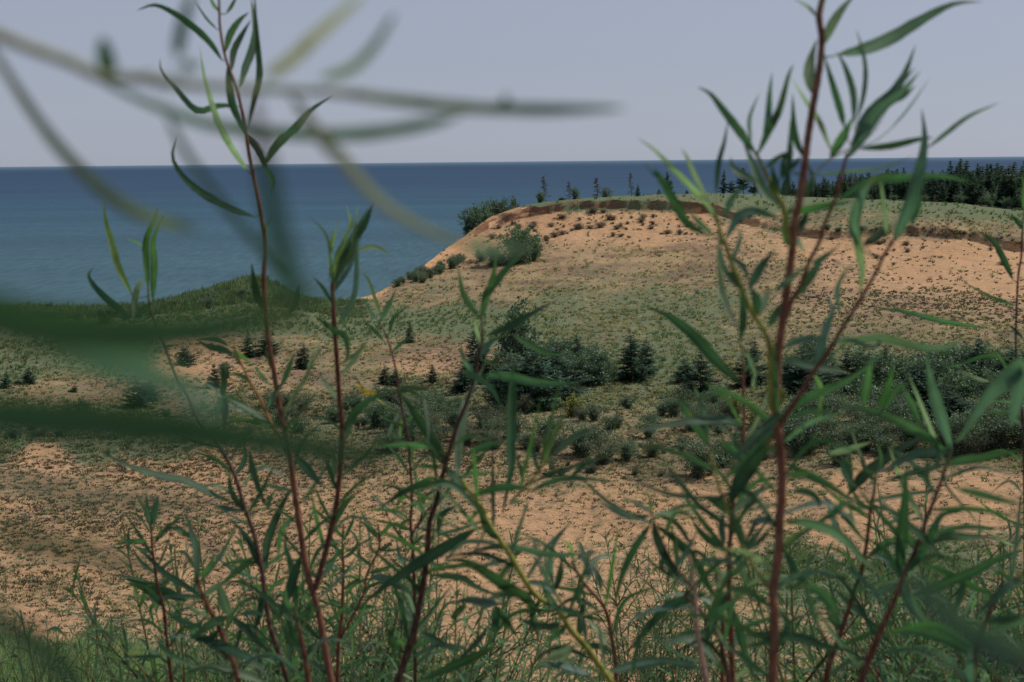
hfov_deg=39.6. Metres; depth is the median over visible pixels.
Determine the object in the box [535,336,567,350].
leafy shrub
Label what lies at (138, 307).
leafy shrub
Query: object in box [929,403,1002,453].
grey shrub
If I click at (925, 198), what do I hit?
grey shrub
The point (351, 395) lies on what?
grey shrub
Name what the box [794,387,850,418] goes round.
grey shrub
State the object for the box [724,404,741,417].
grey shrub
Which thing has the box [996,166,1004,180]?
spruce tree
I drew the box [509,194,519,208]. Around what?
leafy shrub
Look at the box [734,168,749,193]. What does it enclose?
pine tree
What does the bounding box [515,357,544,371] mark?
leafy shrub
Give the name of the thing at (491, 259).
leafy shrub
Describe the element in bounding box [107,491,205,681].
willow shoot
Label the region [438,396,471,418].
leafy shrub
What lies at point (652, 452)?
grey shrub
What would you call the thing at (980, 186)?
spruce tree
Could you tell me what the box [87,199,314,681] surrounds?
willow shoot
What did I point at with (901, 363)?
leafy shrub
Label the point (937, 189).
pine tree
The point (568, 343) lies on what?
leafy shrub
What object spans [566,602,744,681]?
willow bush
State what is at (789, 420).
grey shrub
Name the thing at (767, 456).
grey shrub
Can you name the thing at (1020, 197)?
grey shrub
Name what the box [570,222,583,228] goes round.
root clump
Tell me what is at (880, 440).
grey shrub
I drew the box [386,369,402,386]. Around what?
young spruce
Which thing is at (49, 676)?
willow bush
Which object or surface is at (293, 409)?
grey shrub
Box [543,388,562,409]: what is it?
grey shrub
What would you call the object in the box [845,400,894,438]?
grey shrub
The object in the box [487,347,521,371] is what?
leafy shrub
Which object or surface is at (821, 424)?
grey shrub
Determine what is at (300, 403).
grey shrub
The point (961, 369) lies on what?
leafy shrub
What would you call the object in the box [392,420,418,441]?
leafy shrub
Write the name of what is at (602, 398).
grass tufts
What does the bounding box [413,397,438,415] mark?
leafy shrub
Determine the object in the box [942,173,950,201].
spruce tree
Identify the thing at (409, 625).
willow bush
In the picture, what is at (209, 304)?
grey shrub
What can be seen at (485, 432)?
grey shrub
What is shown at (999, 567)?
willow bush
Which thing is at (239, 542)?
willow bush
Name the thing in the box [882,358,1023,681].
willow shoot
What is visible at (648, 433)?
grey shrub
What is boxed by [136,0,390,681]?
willow shoot
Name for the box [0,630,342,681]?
dune grass
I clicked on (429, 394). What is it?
grey shrub
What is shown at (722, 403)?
grey shrub
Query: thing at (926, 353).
leafy shrub
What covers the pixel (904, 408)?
grey shrub
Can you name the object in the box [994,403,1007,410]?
leafy shrub
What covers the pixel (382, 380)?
young spruce
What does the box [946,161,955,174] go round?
spruce tree
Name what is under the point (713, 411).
grey shrub
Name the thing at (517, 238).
leafy shrub
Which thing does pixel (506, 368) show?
young spruce
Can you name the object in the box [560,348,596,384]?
leafy shrub
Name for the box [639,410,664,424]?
grey shrub
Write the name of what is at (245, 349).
young spruce
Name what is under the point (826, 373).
leafy shrub
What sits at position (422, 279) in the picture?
grey shrub
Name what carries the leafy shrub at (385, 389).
on the ground at (964, 255)
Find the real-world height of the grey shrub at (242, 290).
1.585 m
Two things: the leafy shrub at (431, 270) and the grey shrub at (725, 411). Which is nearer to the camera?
the grey shrub at (725, 411)
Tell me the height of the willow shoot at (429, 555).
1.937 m
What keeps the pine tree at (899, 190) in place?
on the ground at (964, 255)
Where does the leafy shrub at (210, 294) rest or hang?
on the ground at (964, 255)
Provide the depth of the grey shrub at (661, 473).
64.82 m
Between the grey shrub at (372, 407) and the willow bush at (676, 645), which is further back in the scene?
the grey shrub at (372, 407)
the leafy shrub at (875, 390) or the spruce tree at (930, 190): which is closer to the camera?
the leafy shrub at (875, 390)
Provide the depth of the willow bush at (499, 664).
3.29 m
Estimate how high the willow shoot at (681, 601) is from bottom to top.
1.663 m
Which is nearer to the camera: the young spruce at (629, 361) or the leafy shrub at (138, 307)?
the young spruce at (629, 361)
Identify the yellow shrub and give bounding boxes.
[558,392,585,416]
[730,398,741,417]
[745,402,764,427]
[780,386,786,405]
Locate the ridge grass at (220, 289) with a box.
[29,272,369,317]
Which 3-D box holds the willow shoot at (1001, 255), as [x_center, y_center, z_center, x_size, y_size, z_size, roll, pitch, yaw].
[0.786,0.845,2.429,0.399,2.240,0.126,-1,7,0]
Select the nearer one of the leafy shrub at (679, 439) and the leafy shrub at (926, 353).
the leafy shrub at (679, 439)
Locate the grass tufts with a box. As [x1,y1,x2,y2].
[0,192,1023,681]
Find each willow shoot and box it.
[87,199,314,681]
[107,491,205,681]
[127,513,277,681]
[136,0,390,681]
[227,574,350,681]
[297,504,404,681]
[355,269,457,681]
[359,245,582,681]
[405,382,696,681]
[512,521,657,681]
[575,471,748,681]
[619,306,804,681]
[621,0,997,681]
[649,542,777,681]
[796,420,946,681]
[814,355,1023,681]
[863,176,1023,636]
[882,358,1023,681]
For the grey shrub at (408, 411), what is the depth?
73.47 m
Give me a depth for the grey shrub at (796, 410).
76.51 m
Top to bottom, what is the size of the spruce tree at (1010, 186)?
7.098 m
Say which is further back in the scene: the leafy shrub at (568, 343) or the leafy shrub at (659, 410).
the leafy shrub at (568, 343)
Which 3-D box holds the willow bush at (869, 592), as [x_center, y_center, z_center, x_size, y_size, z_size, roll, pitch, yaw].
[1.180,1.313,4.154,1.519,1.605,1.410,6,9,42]
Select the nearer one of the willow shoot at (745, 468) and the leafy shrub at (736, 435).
the willow shoot at (745, 468)
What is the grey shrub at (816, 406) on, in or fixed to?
on the ground at (964, 255)
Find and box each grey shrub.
[165,297,181,304]
[196,296,217,308]
[236,286,250,296]
[258,389,281,407]
[266,390,291,407]
[275,404,298,416]
[294,391,313,409]
[345,390,364,405]
[360,399,383,416]
[369,427,407,452]
[370,398,398,410]
[381,413,416,433]
[382,384,412,406]
[390,402,422,427]
[397,276,409,282]
[397,398,440,418]
[409,385,442,412]
[414,263,424,272]
[417,272,429,282]
[422,409,442,427]
[435,264,445,273]
[435,404,468,426]
[444,256,464,267]
[445,253,463,263]
[453,419,477,433]
[463,426,478,444]
[467,401,506,429]
[472,253,485,260]
[474,421,505,443]
[475,380,505,406]
[476,429,505,448]
[480,414,496,428]
[482,416,506,431]
[488,409,533,436]
[490,381,520,407]
[493,403,518,425]
[506,393,541,413]
[516,412,571,438]
[516,426,537,449]
[533,433,542,451]
[539,428,565,455]
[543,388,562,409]
[546,455,558,470]
[550,413,568,430]
[551,464,571,475]
[552,418,614,458]
[572,405,588,419]
[573,420,613,444]
[577,402,613,420]
[583,432,623,464]
[583,465,596,472]
[589,463,598,472]
[600,186,612,196]
[606,432,640,461]
[608,411,623,428]
[630,465,641,475]
[632,415,658,438]
[638,435,665,456]
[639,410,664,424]
[655,470,665,475]
[657,391,696,417]
[669,386,695,410]
[676,433,732,478]
[676,442,684,451]
[679,407,706,430]
[687,401,720,412]
[693,401,728,425]
[699,385,730,408]
[706,463,718,475]
[709,382,730,400]
[710,424,727,434]
[716,398,731,416]
[719,404,731,416]
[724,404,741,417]
[728,434,753,455]
[745,401,810,446]
[750,406,770,423]
[763,451,775,459]
[773,416,836,456]
[780,393,811,418]
[782,407,845,449]
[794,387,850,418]
[795,381,847,399]
[798,392,846,421]
[805,409,857,439]
[818,224,831,229]
[832,419,879,445]
[841,390,876,420]
[844,413,880,431]
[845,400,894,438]
[847,416,892,446]
[851,399,881,416]
[858,430,909,455]
[869,388,923,413]
[870,413,933,450]
[880,374,918,400]
[883,390,931,428]
[920,195,928,201]
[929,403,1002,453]
[930,418,989,450]
[938,383,969,400]
[943,422,996,456]
[953,193,968,202]
[954,366,1010,407]
[961,397,1009,417]
[966,400,998,418]
[974,406,1021,450]
[979,190,997,206]
[980,401,1023,448]
[1002,397,1023,418]
[1012,189,1021,209]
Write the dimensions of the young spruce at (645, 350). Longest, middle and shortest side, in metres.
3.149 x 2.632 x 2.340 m
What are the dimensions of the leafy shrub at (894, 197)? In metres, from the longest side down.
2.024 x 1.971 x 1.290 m
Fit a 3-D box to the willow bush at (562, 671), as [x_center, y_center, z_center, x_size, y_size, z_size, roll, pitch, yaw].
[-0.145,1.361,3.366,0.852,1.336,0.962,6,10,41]
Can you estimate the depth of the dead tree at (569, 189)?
260.30 m
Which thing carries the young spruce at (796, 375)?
on the ground at (964, 255)
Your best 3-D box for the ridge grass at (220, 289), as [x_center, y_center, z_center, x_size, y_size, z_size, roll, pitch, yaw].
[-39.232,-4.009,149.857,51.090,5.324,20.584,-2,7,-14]
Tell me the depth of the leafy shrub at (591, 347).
105.87 m
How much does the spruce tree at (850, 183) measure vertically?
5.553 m
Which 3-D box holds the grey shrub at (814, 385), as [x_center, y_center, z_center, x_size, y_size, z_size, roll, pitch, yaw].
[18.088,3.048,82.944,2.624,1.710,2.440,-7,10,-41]
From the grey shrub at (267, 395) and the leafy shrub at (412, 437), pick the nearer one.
the leafy shrub at (412, 437)
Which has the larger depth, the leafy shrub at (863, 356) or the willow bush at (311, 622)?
the leafy shrub at (863, 356)
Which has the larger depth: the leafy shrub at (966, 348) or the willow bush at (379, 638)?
the leafy shrub at (966, 348)
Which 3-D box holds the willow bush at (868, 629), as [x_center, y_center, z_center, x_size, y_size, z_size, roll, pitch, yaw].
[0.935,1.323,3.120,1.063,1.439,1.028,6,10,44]
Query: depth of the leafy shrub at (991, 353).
89.08 m
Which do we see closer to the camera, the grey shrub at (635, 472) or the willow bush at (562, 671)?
the willow bush at (562, 671)
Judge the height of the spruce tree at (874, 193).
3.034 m
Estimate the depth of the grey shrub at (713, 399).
81.98 m
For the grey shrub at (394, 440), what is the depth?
68.55 m
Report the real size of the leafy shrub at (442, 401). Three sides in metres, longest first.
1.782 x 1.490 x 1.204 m
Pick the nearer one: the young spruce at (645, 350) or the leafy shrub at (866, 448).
the leafy shrub at (866, 448)
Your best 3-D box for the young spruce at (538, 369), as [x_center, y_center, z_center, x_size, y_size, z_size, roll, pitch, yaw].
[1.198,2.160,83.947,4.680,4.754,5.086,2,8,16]
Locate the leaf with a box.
[900,575,1023,677]
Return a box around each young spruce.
[0,369,13,388]
[18,366,38,384]
[69,386,78,392]
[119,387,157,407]
[137,392,161,400]
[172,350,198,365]
[205,363,221,387]
[237,337,263,357]
[255,335,283,354]
[293,342,315,369]
[376,363,390,384]
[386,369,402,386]
[405,321,416,342]
[426,366,438,382]
[448,364,479,394]
[457,327,488,367]
[463,338,496,383]
[478,354,539,408]
[496,340,571,411]
[534,341,597,406]
[570,335,585,366]
[613,330,653,382]
[633,337,659,375]
[635,184,640,195]
[670,359,696,383]
[674,352,723,394]
[674,381,693,397]
[725,338,767,388]
[780,349,831,396]
[825,348,862,391]
[877,359,960,418]
[880,344,894,366]
[919,383,976,428]
[963,333,989,382]
[996,346,1022,376]
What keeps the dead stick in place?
on the ground at (964, 255)
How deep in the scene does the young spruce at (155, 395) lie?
91.52 m
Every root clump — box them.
[484,233,496,238]
[549,231,559,236]
[556,213,568,218]
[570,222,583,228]
[587,206,601,212]
[593,221,606,227]
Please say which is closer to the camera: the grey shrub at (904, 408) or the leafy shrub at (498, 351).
the grey shrub at (904, 408)
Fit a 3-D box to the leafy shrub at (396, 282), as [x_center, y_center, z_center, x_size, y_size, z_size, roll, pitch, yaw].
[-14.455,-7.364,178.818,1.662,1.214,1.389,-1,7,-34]
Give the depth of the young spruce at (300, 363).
104.99 m
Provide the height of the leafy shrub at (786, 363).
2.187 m
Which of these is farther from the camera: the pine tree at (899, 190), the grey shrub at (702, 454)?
the pine tree at (899, 190)
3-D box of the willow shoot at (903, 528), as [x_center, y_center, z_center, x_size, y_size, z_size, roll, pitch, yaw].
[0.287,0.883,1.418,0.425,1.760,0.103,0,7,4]
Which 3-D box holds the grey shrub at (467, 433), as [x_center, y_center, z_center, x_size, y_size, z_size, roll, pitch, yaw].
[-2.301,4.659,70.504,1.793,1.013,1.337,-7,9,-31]
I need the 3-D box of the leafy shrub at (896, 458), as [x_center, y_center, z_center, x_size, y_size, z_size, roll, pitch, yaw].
[17.398,5.376,64.484,0.845,0.894,0.823,-2,2,-21]
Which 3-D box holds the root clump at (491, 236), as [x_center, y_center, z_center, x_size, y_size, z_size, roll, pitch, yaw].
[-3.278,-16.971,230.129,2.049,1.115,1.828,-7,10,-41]
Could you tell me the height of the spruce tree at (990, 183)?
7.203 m
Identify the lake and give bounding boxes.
[0,156,1023,305]
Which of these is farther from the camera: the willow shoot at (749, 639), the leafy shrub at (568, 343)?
the leafy shrub at (568, 343)
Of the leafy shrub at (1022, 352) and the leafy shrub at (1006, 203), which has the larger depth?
the leafy shrub at (1006, 203)
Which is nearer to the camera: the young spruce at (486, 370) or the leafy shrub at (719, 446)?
the leafy shrub at (719, 446)
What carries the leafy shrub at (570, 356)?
on the ground at (964, 255)
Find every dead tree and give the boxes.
[541,175,550,201]
[564,182,572,198]
[592,177,600,196]
[627,173,633,195]
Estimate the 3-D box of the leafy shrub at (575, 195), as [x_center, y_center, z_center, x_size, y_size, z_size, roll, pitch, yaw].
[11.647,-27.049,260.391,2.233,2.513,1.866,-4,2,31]
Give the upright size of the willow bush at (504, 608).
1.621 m
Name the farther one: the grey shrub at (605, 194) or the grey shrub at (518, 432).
the grey shrub at (605, 194)
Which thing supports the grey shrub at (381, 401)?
on the ground at (964, 255)
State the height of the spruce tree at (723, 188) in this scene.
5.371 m
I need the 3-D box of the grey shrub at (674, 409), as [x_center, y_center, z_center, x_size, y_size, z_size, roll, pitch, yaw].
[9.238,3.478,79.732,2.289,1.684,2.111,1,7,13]
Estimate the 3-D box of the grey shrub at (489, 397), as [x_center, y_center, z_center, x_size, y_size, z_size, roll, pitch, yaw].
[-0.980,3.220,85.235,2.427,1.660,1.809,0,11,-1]
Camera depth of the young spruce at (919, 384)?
77.78 m
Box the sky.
[0,0,1023,166]
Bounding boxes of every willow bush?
[0,571,321,681]
[0,606,97,681]
[6,499,537,681]
[7,613,136,681]
[26,606,278,681]
[82,512,500,681]
[98,579,571,681]
[121,581,516,681]
[127,521,525,681]
[156,543,500,681]
[161,488,598,681]
[173,589,504,681]
[187,579,485,681]
[194,634,300,681]
[230,642,524,681]
[238,503,566,681]
[329,570,613,681]
[386,639,570,681]
[427,596,657,681]
[513,506,826,681]
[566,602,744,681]
[570,605,979,681]
[656,498,1023,681]
[701,501,1023,681]
[705,538,1007,681]
[719,559,1019,681]
[735,503,1023,681]
[739,584,1008,681]
[746,642,954,681]
[756,483,1023,681]
[786,485,1023,681]
[814,583,1020,681]
[834,650,960,681]
[843,584,1002,681]
[855,596,1023,681]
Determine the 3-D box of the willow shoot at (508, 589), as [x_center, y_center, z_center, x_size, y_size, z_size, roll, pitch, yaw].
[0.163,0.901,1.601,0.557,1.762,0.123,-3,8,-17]
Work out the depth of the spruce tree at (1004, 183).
269.57 m
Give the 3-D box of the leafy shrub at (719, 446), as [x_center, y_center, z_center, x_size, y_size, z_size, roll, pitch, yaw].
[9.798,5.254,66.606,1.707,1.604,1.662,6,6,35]
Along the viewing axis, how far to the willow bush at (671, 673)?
3.79 m
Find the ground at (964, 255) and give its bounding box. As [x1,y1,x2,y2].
[0,193,1023,681]
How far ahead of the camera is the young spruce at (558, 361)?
86.75 m
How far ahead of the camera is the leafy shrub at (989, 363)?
86.05 m
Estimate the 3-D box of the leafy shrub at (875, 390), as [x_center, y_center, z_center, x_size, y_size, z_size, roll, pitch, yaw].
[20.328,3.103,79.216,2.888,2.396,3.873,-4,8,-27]
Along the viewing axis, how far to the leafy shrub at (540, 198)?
254.48 m
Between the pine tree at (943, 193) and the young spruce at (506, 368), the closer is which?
the young spruce at (506, 368)
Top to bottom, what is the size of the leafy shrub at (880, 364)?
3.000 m
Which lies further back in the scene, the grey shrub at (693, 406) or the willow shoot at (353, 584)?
the grey shrub at (693, 406)
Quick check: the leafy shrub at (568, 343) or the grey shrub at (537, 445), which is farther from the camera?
the leafy shrub at (568, 343)
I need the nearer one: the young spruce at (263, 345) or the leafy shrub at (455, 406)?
the leafy shrub at (455, 406)
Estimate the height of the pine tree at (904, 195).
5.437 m
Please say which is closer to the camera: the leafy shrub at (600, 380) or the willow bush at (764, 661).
the willow bush at (764, 661)
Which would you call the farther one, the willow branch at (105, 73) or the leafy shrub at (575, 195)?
the leafy shrub at (575, 195)
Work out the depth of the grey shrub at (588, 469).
65.55 m
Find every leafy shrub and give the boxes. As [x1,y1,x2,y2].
[100,305,114,310]
[124,303,142,310]
[203,290,217,299]
[217,361,232,378]
[265,407,292,424]
[283,392,298,406]
[288,417,307,431]
[321,405,347,423]
[329,398,350,411]
[346,394,365,412]
[354,418,360,425]
[361,416,370,425]
[362,399,398,428]
[373,383,397,402]
[380,401,407,431]
[390,278,401,286]
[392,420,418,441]
[409,271,419,281]
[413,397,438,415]
[422,267,437,278]
[431,391,448,410]
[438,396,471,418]
[446,258,456,268]
[456,253,467,260]
[457,207,486,235]
[468,201,495,223]
[483,366,507,389]
[484,256,503,266]
[487,196,516,215]
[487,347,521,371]
[489,346,528,360]
[494,221,542,263]
[494,290,539,368]
[498,254,514,266]
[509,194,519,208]
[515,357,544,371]
[524,342,553,364]
[527,232,544,261]
[534,344,572,365]
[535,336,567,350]
[536,191,544,202]
[557,335,588,357]
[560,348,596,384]
[563,348,582,377]
[571,186,579,198]
[580,343,620,384]
[582,343,600,354]
[582,356,612,386]
[583,346,607,365]
[597,415,618,430]
[604,360,620,382]
[616,394,637,408]
[654,400,670,415]
[676,436,688,444]
[708,437,738,467]
[734,429,745,439]
[780,353,795,381]
[781,393,807,412]
[789,415,830,453]
[790,343,837,364]
[792,342,841,372]
[794,343,833,366]
[796,331,835,361]
[804,364,838,386]
[824,439,852,466]
[841,347,897,387]
[841,374,901,410]
[852,349,877,363]
[856,424,887,451]
[874,351,940,384]
[875,360,895,382]
[890,194,898,200]
[891,452,902,468]
[906,341,968,362]
[912,340,971,370]
[916,352,958,388]
[925,364,960,389]
[936,365,982,402]
[939,360,979,376]
[954,341,997,366]
[957,353,983,374]
[960,342,1004,365]
[970,352,1006,383]
[974,347,1007,366]
[975,366,1010,407]
[975,405,1008,439]
[993,345,1019,365]
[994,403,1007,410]
[998,196,1018,208]
[1017,346,1023,358]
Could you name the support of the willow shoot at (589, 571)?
on the ground at (964, 255)
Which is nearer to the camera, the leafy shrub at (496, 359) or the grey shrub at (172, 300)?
the leafy shrub at (496, 359)
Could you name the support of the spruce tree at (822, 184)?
on the ground at (964, 255)
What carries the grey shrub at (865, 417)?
on the ground at (964, 255)
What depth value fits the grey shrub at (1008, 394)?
79.25 m
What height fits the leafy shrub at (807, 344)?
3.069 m
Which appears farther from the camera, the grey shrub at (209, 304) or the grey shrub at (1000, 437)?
the grey shrub at (209, 304)
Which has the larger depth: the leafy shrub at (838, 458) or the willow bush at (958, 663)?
the leafy shrub at (838, 458)
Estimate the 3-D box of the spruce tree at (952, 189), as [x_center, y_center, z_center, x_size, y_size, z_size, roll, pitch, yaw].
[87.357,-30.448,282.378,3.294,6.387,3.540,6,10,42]
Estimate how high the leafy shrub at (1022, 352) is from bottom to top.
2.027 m
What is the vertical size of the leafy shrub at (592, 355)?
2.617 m
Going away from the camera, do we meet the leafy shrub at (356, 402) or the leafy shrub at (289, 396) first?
the leafy shrub at (356, 402)
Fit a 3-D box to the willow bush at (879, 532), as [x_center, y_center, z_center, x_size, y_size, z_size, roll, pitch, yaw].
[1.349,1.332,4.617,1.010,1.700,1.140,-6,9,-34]
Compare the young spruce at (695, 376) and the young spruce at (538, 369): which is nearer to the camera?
the young spruce at (538, 369)
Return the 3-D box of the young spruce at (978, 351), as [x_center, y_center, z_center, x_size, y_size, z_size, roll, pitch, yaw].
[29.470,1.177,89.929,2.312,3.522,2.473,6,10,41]
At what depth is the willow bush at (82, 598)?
3.24 m
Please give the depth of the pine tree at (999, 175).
284.23 m
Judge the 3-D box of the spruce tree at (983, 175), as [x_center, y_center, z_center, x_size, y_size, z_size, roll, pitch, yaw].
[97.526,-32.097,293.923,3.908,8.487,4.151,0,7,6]
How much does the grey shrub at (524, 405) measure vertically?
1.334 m
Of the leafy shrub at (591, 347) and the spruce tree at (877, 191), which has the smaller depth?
the leafy shrub at (591, 347)
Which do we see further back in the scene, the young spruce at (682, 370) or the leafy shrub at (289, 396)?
the young spruce at (682, 370)
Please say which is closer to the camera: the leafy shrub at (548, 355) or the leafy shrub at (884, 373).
the leafy shrub at (884, 373)
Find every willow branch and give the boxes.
[0,0,626,303]
[0,99,392,681]
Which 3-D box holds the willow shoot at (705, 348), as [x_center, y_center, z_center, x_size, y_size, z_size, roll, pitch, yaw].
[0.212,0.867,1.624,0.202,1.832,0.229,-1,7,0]
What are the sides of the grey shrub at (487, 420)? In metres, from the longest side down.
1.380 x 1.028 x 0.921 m
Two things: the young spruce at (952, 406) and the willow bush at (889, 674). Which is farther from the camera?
the young spruce at (952, 406)
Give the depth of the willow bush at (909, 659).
2.63 m
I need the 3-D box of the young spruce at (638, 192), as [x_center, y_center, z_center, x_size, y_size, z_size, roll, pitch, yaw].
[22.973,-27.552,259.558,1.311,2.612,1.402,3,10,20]
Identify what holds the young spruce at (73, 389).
on the ground at (964, 255)
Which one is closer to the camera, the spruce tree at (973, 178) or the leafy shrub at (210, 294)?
the leafy shrub at (210, 294)
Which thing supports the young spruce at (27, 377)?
on the ground at (964, 255)
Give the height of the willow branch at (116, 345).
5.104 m
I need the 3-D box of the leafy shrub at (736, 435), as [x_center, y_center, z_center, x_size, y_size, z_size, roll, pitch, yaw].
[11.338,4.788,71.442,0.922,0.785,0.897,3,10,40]
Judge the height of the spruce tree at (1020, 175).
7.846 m
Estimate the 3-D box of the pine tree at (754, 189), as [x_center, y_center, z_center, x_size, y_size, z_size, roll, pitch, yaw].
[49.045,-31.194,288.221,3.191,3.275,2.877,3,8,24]
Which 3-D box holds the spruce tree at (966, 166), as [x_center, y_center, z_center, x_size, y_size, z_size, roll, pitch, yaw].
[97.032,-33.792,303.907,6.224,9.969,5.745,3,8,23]
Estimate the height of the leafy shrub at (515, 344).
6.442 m
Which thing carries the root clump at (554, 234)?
on the ground at (964, 255)
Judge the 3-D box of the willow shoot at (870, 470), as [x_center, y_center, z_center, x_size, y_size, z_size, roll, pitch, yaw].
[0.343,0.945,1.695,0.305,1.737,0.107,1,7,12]
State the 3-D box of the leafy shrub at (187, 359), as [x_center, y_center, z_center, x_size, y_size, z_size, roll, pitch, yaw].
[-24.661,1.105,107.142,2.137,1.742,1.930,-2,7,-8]
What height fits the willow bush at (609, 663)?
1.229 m
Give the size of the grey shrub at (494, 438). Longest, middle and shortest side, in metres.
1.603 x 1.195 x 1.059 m
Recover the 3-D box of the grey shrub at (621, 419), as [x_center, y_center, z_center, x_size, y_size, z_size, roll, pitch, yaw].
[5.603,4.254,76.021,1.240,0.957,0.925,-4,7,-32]
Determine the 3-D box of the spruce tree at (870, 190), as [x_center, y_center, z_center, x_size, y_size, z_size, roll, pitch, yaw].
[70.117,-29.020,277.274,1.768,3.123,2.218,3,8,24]
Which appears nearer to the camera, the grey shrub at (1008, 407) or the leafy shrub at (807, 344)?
the grey shrub at (1008, 407)
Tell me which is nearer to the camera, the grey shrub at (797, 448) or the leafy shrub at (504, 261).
the grey shrub at (797, 448)
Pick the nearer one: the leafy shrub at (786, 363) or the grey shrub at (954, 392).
the grey shrub at (954, 392)
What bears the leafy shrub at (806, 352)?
on the ground at (964, 255)
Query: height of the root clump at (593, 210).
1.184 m
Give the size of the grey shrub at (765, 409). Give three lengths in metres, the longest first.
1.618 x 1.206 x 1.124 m
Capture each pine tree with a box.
[665,172,673,188]
[726,180,736,192]
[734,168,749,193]
[748,183,759,193]
[789,181,796,193]
[823,181,832,197]
[832,178,850,195]
[891,183,906,198]
[897,181,909,197]
[924,179,935,200]
[931,181,940,201]
[936,183,950,198]
[963,176,985,203]
[983,174,999,200]
[990,171,1001,206]
[999,171,1023,205]
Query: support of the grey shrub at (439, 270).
on the ground at (964, 255)
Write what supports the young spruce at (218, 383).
on the ground at (964, 255)
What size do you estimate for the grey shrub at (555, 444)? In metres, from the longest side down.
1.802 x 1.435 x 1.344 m
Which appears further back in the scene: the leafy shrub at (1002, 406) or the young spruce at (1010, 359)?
the young spruce at (1010, 359)
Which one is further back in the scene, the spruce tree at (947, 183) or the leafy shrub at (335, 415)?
the spruce tree at (947, 183)
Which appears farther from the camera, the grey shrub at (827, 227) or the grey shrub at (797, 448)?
the grey shrub at (827, 227)
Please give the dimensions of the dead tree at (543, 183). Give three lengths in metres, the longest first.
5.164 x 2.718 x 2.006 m
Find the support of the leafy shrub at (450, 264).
on the ground at (964, 255)
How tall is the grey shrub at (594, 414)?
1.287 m
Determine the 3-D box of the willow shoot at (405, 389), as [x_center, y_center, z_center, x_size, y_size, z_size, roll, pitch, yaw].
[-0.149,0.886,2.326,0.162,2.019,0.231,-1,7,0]
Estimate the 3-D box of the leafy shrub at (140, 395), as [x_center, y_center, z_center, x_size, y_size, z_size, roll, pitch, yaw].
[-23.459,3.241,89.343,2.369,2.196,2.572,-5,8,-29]
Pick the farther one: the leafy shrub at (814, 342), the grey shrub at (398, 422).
the leafy shrub at (814, 342)
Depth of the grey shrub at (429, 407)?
76.67 m
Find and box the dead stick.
[688,554,708,681]
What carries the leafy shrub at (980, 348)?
on the ground at (964, 255)
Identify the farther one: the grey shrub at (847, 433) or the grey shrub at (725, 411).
the grey shrub at (725, 411)
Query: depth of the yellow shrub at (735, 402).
78.74 m
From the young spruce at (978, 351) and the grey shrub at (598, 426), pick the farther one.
the young spruce at (978, 351)
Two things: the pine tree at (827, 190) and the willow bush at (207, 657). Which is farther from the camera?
the pine tree at (827, 190)
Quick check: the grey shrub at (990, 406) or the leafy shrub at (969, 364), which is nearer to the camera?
the grey shrub at (990, 406)
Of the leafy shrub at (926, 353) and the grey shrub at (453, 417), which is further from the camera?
the leafy shrub at (926, 353)
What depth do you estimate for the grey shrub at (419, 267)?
193.55 m
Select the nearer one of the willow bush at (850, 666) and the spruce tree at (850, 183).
the willow bush at (850, 666)
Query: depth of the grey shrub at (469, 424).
71.85 m
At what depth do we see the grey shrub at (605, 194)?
260.01 m
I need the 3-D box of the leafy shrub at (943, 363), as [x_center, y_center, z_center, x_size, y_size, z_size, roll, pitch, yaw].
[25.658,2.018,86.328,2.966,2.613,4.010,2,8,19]
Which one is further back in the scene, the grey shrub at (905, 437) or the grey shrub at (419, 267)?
the grey shrub at (419, 267)
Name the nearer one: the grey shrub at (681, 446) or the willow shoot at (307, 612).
the willow shoot at (307, 612)
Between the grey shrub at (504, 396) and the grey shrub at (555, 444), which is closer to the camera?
the grey shrub at (555, 444)
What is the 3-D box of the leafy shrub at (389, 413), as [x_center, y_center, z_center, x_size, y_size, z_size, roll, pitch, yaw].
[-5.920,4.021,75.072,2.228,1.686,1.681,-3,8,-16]
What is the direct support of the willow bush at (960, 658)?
on the ground at (964, 255)
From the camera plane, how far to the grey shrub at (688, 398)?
81.24 m
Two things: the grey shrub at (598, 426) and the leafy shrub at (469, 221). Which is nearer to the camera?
the grey shrub at (598, 426)
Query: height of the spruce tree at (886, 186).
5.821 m
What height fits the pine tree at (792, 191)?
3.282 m
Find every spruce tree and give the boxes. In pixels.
[718,169,728,193]
[813,185,817,196]
[818,178,825,194]
[820,183,824,197]
[846,174,855,197]
[868,187,873,199]
[871,185,877,199]
[876,173,885,198]
[880,172,892,198]
[889,173,898,199]
[925,171,940,201]
[934,173,948,201]
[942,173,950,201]
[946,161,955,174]
[946,172,959,202]
[948,174,962,202]
[954,167,966,194]
[957,159,973,197]
[957,160,964,178]
[959,171,976,203]
[963,170,980,204]
[974,168,986,205]
[979,166,985,178]
[982,172,995,204]
[984,163,989,181]
[993,174,1006,206]
[994,173,1017,206]
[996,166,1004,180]
[999,173,1018,207]
[1014,171,1023,207]
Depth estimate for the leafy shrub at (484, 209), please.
245.24 m
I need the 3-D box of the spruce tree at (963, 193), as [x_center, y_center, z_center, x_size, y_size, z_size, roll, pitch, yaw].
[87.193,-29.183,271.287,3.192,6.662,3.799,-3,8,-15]
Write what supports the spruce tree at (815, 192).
on the ground at (964, 255)
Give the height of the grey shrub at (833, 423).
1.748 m
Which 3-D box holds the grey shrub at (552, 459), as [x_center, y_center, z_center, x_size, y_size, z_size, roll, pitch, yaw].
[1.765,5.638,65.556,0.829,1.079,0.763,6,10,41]
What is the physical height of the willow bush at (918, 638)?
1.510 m
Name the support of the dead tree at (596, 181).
on the ground at (964, 255)
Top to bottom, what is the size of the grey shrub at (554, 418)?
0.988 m

